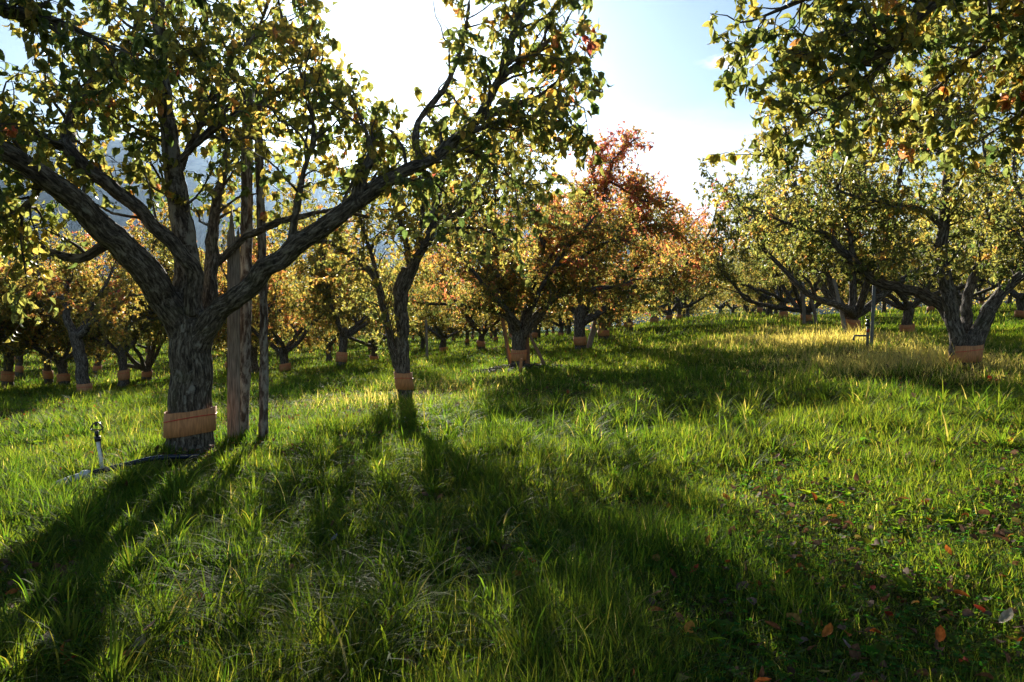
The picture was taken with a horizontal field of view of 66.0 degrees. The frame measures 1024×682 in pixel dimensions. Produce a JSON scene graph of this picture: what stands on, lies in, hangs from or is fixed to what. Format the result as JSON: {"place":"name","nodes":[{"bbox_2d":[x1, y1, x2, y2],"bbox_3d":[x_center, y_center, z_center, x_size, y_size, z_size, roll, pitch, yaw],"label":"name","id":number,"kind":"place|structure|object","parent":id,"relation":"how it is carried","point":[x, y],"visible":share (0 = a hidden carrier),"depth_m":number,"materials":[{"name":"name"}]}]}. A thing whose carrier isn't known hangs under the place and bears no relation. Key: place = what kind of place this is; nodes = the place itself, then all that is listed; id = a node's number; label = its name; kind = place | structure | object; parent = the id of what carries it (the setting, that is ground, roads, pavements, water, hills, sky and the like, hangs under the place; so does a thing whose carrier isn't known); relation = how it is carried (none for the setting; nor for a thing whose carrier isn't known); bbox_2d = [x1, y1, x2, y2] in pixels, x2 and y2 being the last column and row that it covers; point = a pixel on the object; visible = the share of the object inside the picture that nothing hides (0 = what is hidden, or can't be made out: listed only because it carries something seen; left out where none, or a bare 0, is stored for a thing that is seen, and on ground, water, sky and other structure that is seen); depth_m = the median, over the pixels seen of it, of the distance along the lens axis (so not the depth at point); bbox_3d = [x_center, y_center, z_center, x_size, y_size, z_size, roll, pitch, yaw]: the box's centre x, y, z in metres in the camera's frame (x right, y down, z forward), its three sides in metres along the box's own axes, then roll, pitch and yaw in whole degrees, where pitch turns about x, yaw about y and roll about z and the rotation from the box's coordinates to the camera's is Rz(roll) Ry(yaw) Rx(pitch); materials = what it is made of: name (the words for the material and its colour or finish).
{"place":"outdoors","nodes":[
{"label":"outdoors","id":0,"kind":"place"},
{"bbox_2d":[0,137,1015,324],"bbox_3d":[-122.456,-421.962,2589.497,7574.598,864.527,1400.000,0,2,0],"label":"mountains","id":1,"kind":"structure","parent":0,"point":[195,164],"depth_m":2658.26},
{"bbox_2d":[0,302,1023,681],"bbox_3d":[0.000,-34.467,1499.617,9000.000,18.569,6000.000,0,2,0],"label":"ground","id":2,"kind":"structure","parent":0,"point":[666,332],"depth_m":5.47,"materials":[{"name":"green plant"}]},
{"bbox_2d":[8,303,63,376],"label":"pear tree","id":3,"kind":"object","parent":2,"relation":"on","point":[19,367],"visible":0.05,"depth_m":35.93,"materials":[{"name":"brown plant"}]},
{"bbox_2d":[0,256,77,369],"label":"pear tree","id":4,"kind":"object","parent":2,"relation":"on","point":[6,328],"visible":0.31,"depth_m":23.82,"materials":[{"name":"green plant"}]},
{"bbox_2d":[40,631,54,650],"bbox_3d":[-1.757,1.133,2.968,0.048,0.057,0.074,0,2,0],"label":"fallen leaf","id":5,"kind":"object","parent":2,"relation":"on","point":[46,633],"visible":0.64,"depth_m":2.99,"materials":[{"name":"brown plant"}]},
{"bbox_2d":[0,230,111,388],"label":"pear tree","id":6,"kind":"object","parent":2,"relation":"on","point":[7,376],"visible":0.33,"depth_m":25.85,"materials":[{"name":"yellow plant"}]},
{"bbox_2d":[0,233,126,383],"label":"pear tree","id":7,"kind":"object","parent":2,"relation":"on","point":[48,374],"visible":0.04,"depth_m":27.91,"materials":[{"name":"orange plant"}]},
{"bbox_2d":[7,227,148,391],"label":"pear tree","id":8,"kind":"object","parent":2,"relation":"on","point":[105,313],"visible":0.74,"depth_m":21.24,"materials":[{"name":"orange plant"}]},
{"bbox_2d":[0,215,172,384],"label":"pear tree","id":9,"kind":"object","parent":2,"relation":"on","point":[63,375],"visible":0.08,"depth_m":26.38,"materials":[{"name":"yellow plant"}]},
{"bbox_2d":[42,259,137,373],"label":"pear tree","id":10,"kind":"object","parent":2,"relation":"on","point":[97,365],"visible":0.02,"depth_m":36.89,"materials":[{"name":"brown plant"}]},
{"bbox_2d":[90,422,104,474],"bbox_3d":[-3.445,0.938,6.560,0.126,0.532,0.051,0,2,0],"label":"sprinkler","id":11,"kind":"object","parent":2,"relation":"on","point":[97,438],"visible":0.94,"depth_m":6.55,"materials":[{"name":"white plastic"}]},
{"bbox_2d":[0,194,203,386],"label":"pear tree","id":12,"kind":"object","parent":2,"relation":"on","point":[123,373],"visible":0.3,"depth_m":25.08,"materials":[{"name":"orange plant"}]},
{"bbox_2d":[42,224,173,379],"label":"pear tree","id":13,"kind":"object","parent":2,"relation":"on","point":[145,367],"visible":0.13,"depth_m":28.89,"materials":[{"name":"orange plant"}]},
{"bbox_2d":[0,0,247,112],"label":"pear tree","id":14,"kind":"object","parent":2,"relation":"on","point":[32,17],"visible":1,"depth_m":4.97,"materials":[{"name":"green plant"}]},
{"bbox_2d":[50,454,199,487],"bbox_3d":[-3.216,1.100,6.552,0.143,0.214,1.256,1,2,40],"label":"irrigation pipe","id":15,"kind":"object","parent":2,"relation":"on","point":[171,456],"visible":0.53,"depth_m":6.60,"materials":[{"name":"black plastic"}]},
{"bbox_2d":[110,289,151,357],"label":"pear tree","id":16,"kind":"object","parent":2,"relation":"on","point":[139,345],"depth_m":50.35,"materials":[{"name":"brown plant"}]},
{"bbox_2d":[134,634,145,650],"bbox_3d":[-1.404,1.135,2.960,0.043,0.047,0.074,0,2,0],"label":"fallen leaf","id":17,"kind":"object","parent":2,"relation":"on","point":[140,641],"visible":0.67,"depth_m":2.98,"materials":[{"name":"plant"}]},
{"bbox_2d":[130,618,156,630],"bbox_3d":[-1.460,1.125,3.128,0.100,0.052,0.054,0,2,0],"label":"fallen leaf","id":18,"kind":"object","parent":2,"relation":"on","point":[149,625],"visible":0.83,"depth_m":3.13,"materials":[{"name":"plant"}]},
{"bbox_2d":[198,592,205,606],"bbox_3d":[-1.364,1.140,3.469,0.039,0.050,0.059,0,2,-13],"label":"fallen leaf","id":19,"kind":"object","parent":2,"relation":"on","point":[204,600],"visible":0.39,"depth_m":3.49,"materials":[{"name":"plant"}]},
{"bbox_2d":[227,209,239,442],"bbox_3d":[-2.809,-0.086,7.950,0.139,2.495,0.063,0,2,-14],"label":"wooden post","id":20,"kind":"object","parent":2,"relation":"on","point":[233,354],"visible":0.69,"depth_m":7.93,"materials":[{"name":"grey wood"}]},
{"bbox_2d":[240,88,253,435],"bbox_3d":[-2.756,-0.710,8.135,0.232,3.725,0.148,0,2,0],"label":"wooden post","id":21,"kind":"object","parent":2,"relation":"on","point":[246,225],"visible":0.52,"depth_m":8.10,"materials":[{"name":"brown wood"}]},
{"bbox_2d":[138,223,357,373],"bbox_3d":[-9.577,-1.603,28.865,8.384,6.200,6.798,0,2,11],"label":"pear tree","id":22,"kind":"object","parent":2,"relation":"on","point":[254,356],"visible":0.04,"depth_m":28.96,"materials":[{"name":"yellow plant"}]},
{"bbox_2d":[196,240,301,369],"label":"pear tree","id":23,"kind":"object","parent":2,"relation":"on","point":[225,353],"depth_m":33.39,"materials":[{"name":"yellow plant"}]},
{"bbox_2d":[254,86,268,440],"bbox_3d":[-2.533,-0.716,7.985,0.124,3.735,0.103,0,2,0],"label":"wooden post","id":24,"kind":"object","parent":2,"relation":"on","point":[263,425],"visible":0.66,"depth_m":7.97,"materials":[{"name":"grey wood"}]},
{"bbox_2d":[203,217,369,372],"bbox_3d":[-7.488,-1.541,26.163,5.327,5.602,6.831,0,2,13],"label":"pear tree","id":25,"kind":"object","parent":2,"relation":"on","point":[282,349],"visible":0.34,"depth_m":25.37,"materials":[{"name":"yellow plant"}]},
{"bbox_2d":[0,0,612,453],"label":"pear tree","id":26,"kind":"object","parent":2,"relation":"on","point":[190,308],"visible":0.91,"depth_m":6.94,"materials":[{"name":"green plant"}]},
{"bbox_2d":[289,253,364,352],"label":"pear tree","id":27,"kind":"object","parent":2,"relation":"on","point":[308,281],"visible":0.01,"depth_m":54.59,"materials":[{"name":"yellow plant"}]},
{"bbox_2d":[281,268,384,361],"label":"pear tree","id":28,"kind":"object","parent":2,"relation":"on","point":[328,345],"visible":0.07,"depth_m":39.99,"materials":[{"name":"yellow plant"}]},
{"bbox_2d":[255,172,438,365],"bbox_3d":[-5.168,-2.070,24.683,5.260,6.339,6.222,-1,2,-35],"label":"pear tree","id":29,"kind":"object","parent":2,"relation":"on","point":[354,314],"visible":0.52,"depth_m":23.80,"materials":[{"name":"yellow plant"}]},
{"bbox_2d":[282,248,436,360],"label":"pear tree","id":30,"kind":"object","parent":2,"relation":"on","point":[373,355],"visible":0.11,"depth_m":32.58,"materials":[{"name":"yellow plant"}]},
{"bbox_2d":[357,331,384,349],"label":"pear tree","id":31,"kind":"object","parent":2,"relation":"on","point":[369,342],"visible":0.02,"depth_m":61.30,"materials":[{"name":"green plant"}]},
{"bbox_2d":[361,261,454,348],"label":"pear tree","id":32,"kind":"object","parent":2,"relation":"on","point":[412,328],"visible":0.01,"depth_m":46.43,"materials":[{"name":"orange plant"}]},
{"bbox_2d":[254,86,596,397],"bbox_3d":[-1.358,-1.393,12.334,5.355,5.252,3.325,0,2,0],"label":"pear tree","id":33,"kind":"object","parent":2,"relation":"on","point":[399,355],"visible":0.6,"depth_m":12.18,"materials":[{"name":"green plant"}]},
{"bbox_2d":[425,320,428,358],"bbox_3d":[-2.918,0.003,27.011,0.129,1.475,0.103,0,2,0],"label":"stake","id":34,"kind":"object","parent":2,"relation":"on","point":[426,340],"visible":0.89,"depth_m":26.98,"materials":[{"name":"grey wood"}]},
{"bbox_2d":[394,292,461,349],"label":"pear tree","id":35,"kind":"object","parent":2,"relation":"on","point":[422,344],"visible":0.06,"depth_m":54.87,"materials":[{"name":"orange plant"}]},
{"bbox_2d":[393,247,493,352],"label":"pear tree","id":36,"kind":"object","parent":2,"relation":"on","point":[431,317],"visible":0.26,"depth_m":36.77,"materials":[{"name":"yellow plant"}]},
{"bbox_2d":[411,281,479,347],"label":"pear tree","id":37,"kind":"object","parent":2,"relation":"on","point":[450,332],"visible":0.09,"depth_m":52.51,"materials":[{"name":"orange plant"}]},
{"bbox_2d":[407,231,529,349],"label":"pear tree","id":38,"kind":"object","parent":2,"relation":"on","point":[483,330],"visible":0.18,"depth_m":33.20,"materials":[{"name":"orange plant"}]},
{"bbox_2d":[449,275,497,345],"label":"pear tree","id":39,"kind":"object","parent":2,"relation":"on","point":[467,339],"visible":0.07,"depth_m":59.81,"materials":[{"name":"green plant"}]},
{"bbox_2d":[462,283,508,341],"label":"pear tree","id":40,"kind":"object","parent":2,"relation":"on","point":[494,332],"visible":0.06,"depth_m":65.17,"materials":[{"name":"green plant"}]},
{"bbox_2d":[501,318,511,367],"bbox_3d":[-0.156,-0.099,19.605,0.393,1.780,0.103,0,2,0],"label":"tree prop","id":41,"kind":"object","parent":2,"relation":"on","point":[506,341],"visible":0.61,"depth_m":19.57,"materials":[{"name":"wood"}]},
{"bbox_2d":[0,364,1023,681],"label":"clover","id":42,"kind":"object","parent":2,"relation":"on","point":[876,624],"visible":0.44,"depth_m":3.64,"materials":[{"name":"green plant"}]},
{"bbox_2d":[0,306,1023,681],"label":"leaf litter","id":43,"kind":"object","parent":2,"relation":"on","point":[940,632],"visible":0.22,"depth_m":4.28,"materials":[{"name":"brown plant"}]},
{"bbox_2d":[0,401,1023,681],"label":"weeds","id":44,"kind":"object","parent":2,"relation":"on","point":[882,647],"visible":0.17,"depth_m":4.04,"materials":[{"name":"green plant"}]},
{"bbox_2d":[469,363,563,373],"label":"twig mulch","id":45,"kind":"object","parent":2,"relation":"on","point":[503,366],"visible":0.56,"depth_m":18.52,"materials":[{"name":"brown plant"}]},
{"bbox_2d":[519,358,522,372],"bbox_3d":[0.190,0.576,17.221,0.089,0.388,0.069,0,2,0],"label":"marker stake","id":46,"kind":"object","parent":2,"relation":"on","point":[520,364],"visible":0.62,"depth_m":17.19,"materials":[{"name":"wood"}]},
{"bbox_2d":[374,184,670,367],"bbox_3d":[0.499,-1.355,18.910,6.922,5.196,4.127,-1,2,-27],"label":"pear tree","id":47,"kind":"object","parent":2,"relation":"on","point":[558,279],"visible":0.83,"depth_m":18.81,"materials":[{"name":"orange plant"}]},
{"bbox_2d":[525,336,529,363],"bbox_3d":[0.358,0.187,19.512,0.208,1.141,0.057,0,2,0],"label":"tree prop","id":48,"kind":"object","parent":2,"relation":"on","point":[527,360],"visible":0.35,"depth_m":19.49,"materials":[{"name":"wood"}]},
{"bbox_2d":[528,332,544,364],"bbox_3d":[0.643,0.284,19.115,0.686,0.996,0.092,1,2,41],"label":"tree prop","id":49,"kind":"object","parent":2,"relation":"on","point":[536,348],"visible":0.77,"depth_m":19.12,"materials":[{"name":"wood"}]},
{"bbox_2d":[505,311,573,337],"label":"pear tree","id":50,"kind":"object","parent":2,"relation":"on","point":[539,328],"visible":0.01,"depth_m":52.91,"materials":[{"name":"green plant"}]},
{"bbox_2d":[519,296,575,341],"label":"pear tree","id":51,"kind":"object","parent":2,"relation":"on","point":[534,334],"visible":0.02,"depth_m":41.94,"materials":[{"name":"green plant"}]},
{"bbox_2d":[544,321,558,335],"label":"pear tree","id":52,"kind":"object","parent":2,"relation":"on","point":[546,333],"visible":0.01,"depth_m":83.86,"materials":[{"name":"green plant"}]},
{"bbox_2d":[522,290,604,336],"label":"pear tree","id":53,"kind":"object","parent":2,"relation":"on","point":[561,324],"visible":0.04,"depth_m":49.85,"materials":[{"name":"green plant"}]},
{"bbox_2d":[544,292,609,334],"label":"pear tree","id":54,"kind":"object","parent":2,"relation":"on","point":[569,322],"visible":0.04,"depth_m":59.59,"materials":[{"name":"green plant"}]},
{"bbox_2d":[586,310,598,347],"bbox_3d":[2.776,-0.321,27.050,0.680,1.508,0.201,-1,2,-39],"label":"tree prop","id":55,"kind":"object","parent":2,"relation":"on","point":[591,336],"visible":0.57,"depth_m":26.95,"materials":[{"name":"wood"}]},
{"bbox_2d":[477,172,752,340],"bbox_3d":[3.973,-3.195,32.038,10.746,6.763,7.539,0,2,-5],"label":"pear tree","id":56,"kind":"object","parent":2,"relation":"on","point":[684,271],"visible":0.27,"depth_m":31.51,"materials":[{"name":"orange plant"}]},
{"bbox_2d":[519,121,716,349],"bbox_3d":[3.386,-3.275,26.799,6.855,8.028,3.849,0,2,0],"label":"pear tree","id":57,"kind":"object","parent":2,"relation":"on","point":[638,192],"visible":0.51,"depth_m":26.16,"materials":[{"name":"orange plant"}]},
{"bbox_2d":[546,200,715,330],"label":"pear tree","id":58,"kind":"object","parent":2,"relation":"on","point":[629,321],"visible":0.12,"depth_m":38.42,"materials":[{"name":"orange plant"}]},
{"bbox_2d":[607,209,707,320],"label":"pear tree","id":59,"kind":"object","parent":2,"relation":"on","point":[669,312],"visible":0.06,"depth_m":59.78,"materials":[{"name":"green plant"}]},
{"bbox_2d":[600,203,744,324],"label":"pear tree","id":60,"kind":"object","parent":2,"relation":"on","point":[656,318],"visible":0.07,"depth_m":50.21,"materials":[{"name":"orange plant"}]},
{"bbox_2d":[658,296,702,314],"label":"pear tree","id":61,"kind":"object","parent":2,"relation":"on","point":[693,307],"visible":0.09,"depth_m":90.12,"materials":[{"name":"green plant"}]},
{"bbox_2d":[681,300,710,317],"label":"pear tree","id":62,"kind":"object","parent":2,"relation":"on","point":[696,305],"visible":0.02,"depth_m":98.63,"materials":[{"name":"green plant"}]},
{"bbox_2d":[674,295,720,316],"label":"pear tree","id":63,"kind":"object","parent":2,"relation":"on","point":[699,311],"visible":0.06,"depth_m":105.84,"materials":[{"name":"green plant"}]},
{"bbox_2d":[661,240,738,317],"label":"pear tree","id":64,"kind":"object","parent":2,"relation":"on","point":[679,312],"visible":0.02,"depth_m":68.02,"materials":[{"name":"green plant"}]},
{"bbox_2d":[665,282,739,317],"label":"pear tree","id":65,"kind":"object","parent":2,"relation":"on","point":[708,299],"visible":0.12,"depth_m":78.89,"materials":[{"name":"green plant"}]},
{"bbox_2d":[710,252,752,314],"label":"pear tree","id":66,"kind":"object","parent":2,"relation":"on","point":[721,306],"visible":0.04,"depth_m":117.58,"materials":[{"name":"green plant"}]},
{"bbox_2d":[715,260,751,313],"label":"pear tree","id":67,"kind":"object","parent":2,"relation":"on","point":[734,307],"visible":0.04,"depth_m":127.60,"materials":[{"name":"green plant"}]},
{"bbox_2d":[469,287,1019,332],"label":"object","id":68,"kind":"object","parent":2,"relation":"on","point":[806,299],"visible":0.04,"depth_m":169.71,"materials":[{"name":"green plant"}]},
{"bbox_2d":[725,287,766,312],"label":"pear tree","id":69,"kind":"object","parent":2,"relation":"on","point":[764,309],"visible":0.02,"depth_m":89.89,"materials":[{"name":"green plant"}]},
{"bbox_2d":[719,230,777,314],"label":"pear tree","id":70,"kind":"object","parent":2,"relation":"on","point":[760,308],"visible":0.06,"depth_m":60.79,"materials":[{"name":"green plant"}]},
{"bbox_2d":[724,247,779,313],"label":"pear tree","id":71,"kind":"object","parent":2,"relation":"on","point":[745,307],"visible":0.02,"depth_m":119.85,"materials":[{"name":"green plant"}]},
{"bbox_2d":[695,239,823,315],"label":"pear tree","id":72,"kind":"object","parent":2,"relation":"on","point":[766,297],"visible":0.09,"depth_m":50.79,"materials":[{"name":"green plant"}]},
{"bbox_2d":[727,293,791,313],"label":"pear tree","id":73,"kind":"object","parent":2,"relation":"on","point":[735,302],"visible":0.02,"depth_m":97.63,"materials":[{"name":"green plant"}]},
{"bbox_2d":[719,254,818,299],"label":"pear tree","id":74,"kind":"object","parent":2,"relation":"on","point":[730,294],"visible":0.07,"depth_m":81.39,"materials":[{"name":"green plant"}]},
{"bbox_2d":[735,256,805,313],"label":"pear tree","id":75,"kind":"object","parent":2,"relation":"on","point":[775,311],"visible":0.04,"depth_m":70.88,"materials":[{"name":"green plant"}]},
{"bbox_2d":[693,192,875,318],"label":"pear tree","id":76,"kind":"object","parent":2,"relation":"on","point":[778,296],"visible":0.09,"depth_m":41.54,"materials":[{"name":"green plant"}]},
{"bbox_2d":[801,283,805,323],"bbox_3d":[11.462,-1.372,30.974,0.199,1.784,0.147,0,2,0],"label":"tree prop","id":77,"kind":"object","parent":2,"relation":"on","point":[803,309],"visible":0.74,"depth_m":30.93,"materials":[{"name":"grey wood"}]},
{"bbox_2d":[687,128,932,323],"bbox_3d":[11.857,-4.483,32.464,8.342,8.102,8.072,0,2,0],"label":"pear tree","id":78,"kind":"object","parent":2,"relation":"on","point":[779,278],"visible":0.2,"depth_m":33.08,"materials":[{"name":"green plant"}]},
{"bbox_2d":[808,289,817,324],"bbox_3d":[12.003,-1.296,31.479,0.413,1.538,0.164,0,2,0],"label":"tree prop","id":79,"kind":"object","parent":2,"relation":"on","point":[813,310],"visible":0.69,"depth_m":31.44,"materials":[{"name":"grey wood"}]},
{"bbox_2d":[815,623,832,636],"bbox_3d":[1.204,1.119,3.056,0.070,0.054,0.045,0,2,0],"label":"fallen leaf","id":80,"kind":"object","parent":2,"relation":"on","point":[827,630],"visible":0.98,"depth_m":3.06,"materials":[{"name":"brown plant"}]},
{"bbox_2d":[816,287,848,309],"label":"pear tree","id":81,"kind":"object","parent":2,"relation":"on","point":[823,296],"visible":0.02,"depth_m":84.25,"materials":[{"name":"green plant"}]},
{"bbox_2d":[832,278,847,333],"bbox_3d":[9.213,-0.867,22.081,0.113,1.823,0.718,0,2,-16],"label":"tree prop","id":82,"kind":"object","parent":2,"relation":"on","point":[842,316],"visible":0.62,"depth_m":22.10,"materials":[{"name":"grey wood"}]},
{"bbox_2d":[839,285,871,303],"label":"pear tree","id":83,"kind":"object","parent":2,"relation":"on","point":[844,298],"visible":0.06,"depth_m":76.06,"materials":[{"name":"green plant"}]},
{"bbox_2d":[693,53,1023,334],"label":"pear tree","id":84,"kind":"object","parent":2,"relation":"on","point":[854,310],"visible":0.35,"depth_m":21.41,"materials":[{"name":"green plant"}]},
{"bbox_2d":[826,269,893,312],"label":"pear tree","id":85,"kind":"object","parent":2,"relation":"on","point":[846,292],"visible":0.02,"depth_m":69.48,"materials":[{"name":"green plant"}]},
{"bbox_2d":[852,316,869,347],"bbox_3d":[7.352,-0.141,16.600,0.387,0.781,0.095,0,2,0],"label":"sprinkler","id":86,"kind":"object","parent":2,"relation":"on","point":[867,324],"visible":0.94,"depth_m":16.58,"materials":[{"name":"white plastic"}]},
{"bbox_2d":[701,0,1023,196],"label":"pear tree","id":87,"kind":"object","parent":2,"relation":"on","point":[873,39],"visible":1,"depth_m":5.14,"materials":[{"name":"green plant"}]},
{"bbox_2d":[715,3,1023,369],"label":"pear tree","id":88,"kind":"object","parent":2,"relation":"on","point":[967,336],"visible":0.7,"depth_m":11.95,"materials":[{"name":"green plant"}]},
{"bbox_2d":[843,238,901,313],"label":"pear tree","id":89,"kind":"object","parent":2,"relation":"on","point":[869,295],"visible":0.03,"depth_m":61.31,"materials":[{"name":"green plant"}]},
{"bbox_2d":[870,285,875,345],"bbox_3d":[7.772,-0.483,16.993,0.122,1.518,0.070,0,2,0],"label":"metal post","id":90,"kind":"object","parent":2,"relation":"on","point":[872,313],"visible":0.81,"depth_m":16.97,"materials":[{"name":"grey metal"}]},
{"bbox_2d":[761,146,1023,332],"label":"pear tree","id":91,"kind":"object","parent":2,"relation":"on","point":[906,307],"visible":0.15,"depth_m":24.32,"materials":[{"name":"green plant"}]},
{"bbox_2d":[891,233,936,300],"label":"pear tree","id":92,"kind":"object","parent":2,"relation":"on","point":[908,297],"visible":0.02,"depth_m":54.26,"materials":[{"name":"green plant"}]},
{"bbox_2d":[897,199,990,313],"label":"pear tree","id":93,"kind":"object","parent":2,"relation":"on","point":[930,308],"visible":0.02,"depth_m":47.16,"materials":[{"name":"green plant"}]},
{"bbox_2d":[945,545,952,555],"bbox_3d":[2.138,1.024,3.851,0.037,0.046,0.056,0,2,0],"label":"fallen leaf","id":94,"kind":"object","parent":2,"relation":"on","point":[949,550],"visible":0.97,"depth_m":3.87,"materials":[{"name":"orange plant"}]},
{"bbox_2d":[888,187,1017,307],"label":"pear tree","id":95,"kind":"object","parent":2,"relation":"on","point":[959,295],"visible":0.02,"depth_m":40.92,"materials":[{"name":"green plant"}]},
{"bbox_2d":[918,178,1023,318],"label":"pear tree","id":96,"kind":"object","parent":2,"relation":"on","point":[1019,299],"visible":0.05,"depth_m":33.48,"materials":[{"name":"green plant"}]},
{"bbox_2d":[972,283,992,305],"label":"pear tree","id":97,"kind":"object","parent":2,"relation":"on","point":[980,298],"depth_m":64.16,"materials":[{"name":"green plant"}]},
{"bbox_2d":[981,223,1023,294],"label":"pear tree","id":98,"kind":"object","parent":2,"relation":"on","point":[1021,288],"visible":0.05,"depth_m":52.01,"materials":[{"name":"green plant"}]},
{"bbox_2d":[993,608,1013,622],"bbox_3d":[1.914,1.075,3.091,0.088,0.060,0.054,0,2,0],"label":"fallen leaf","id":99,"kind":"object","parent":2,"relation":"on","point":[1007,615],"visible":1,"depth_m":3.10,"materials":[{"name":"grey plant"}]},
{"bbox_2d":[985,281,1022,304],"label":"pear tree","id":100,"kind":"object","parent":2,"relation":"on","point":[1009,299],"visible":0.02,"depth_m":58.20,"materials":[{"name":"green plant"}]},
{"bbox_2d":[0,0,1023,291],"label":"sky","id":101,"kind":"structure","parent":0,"point":[657,60],"materials":[{"name":"white"}]}
]}

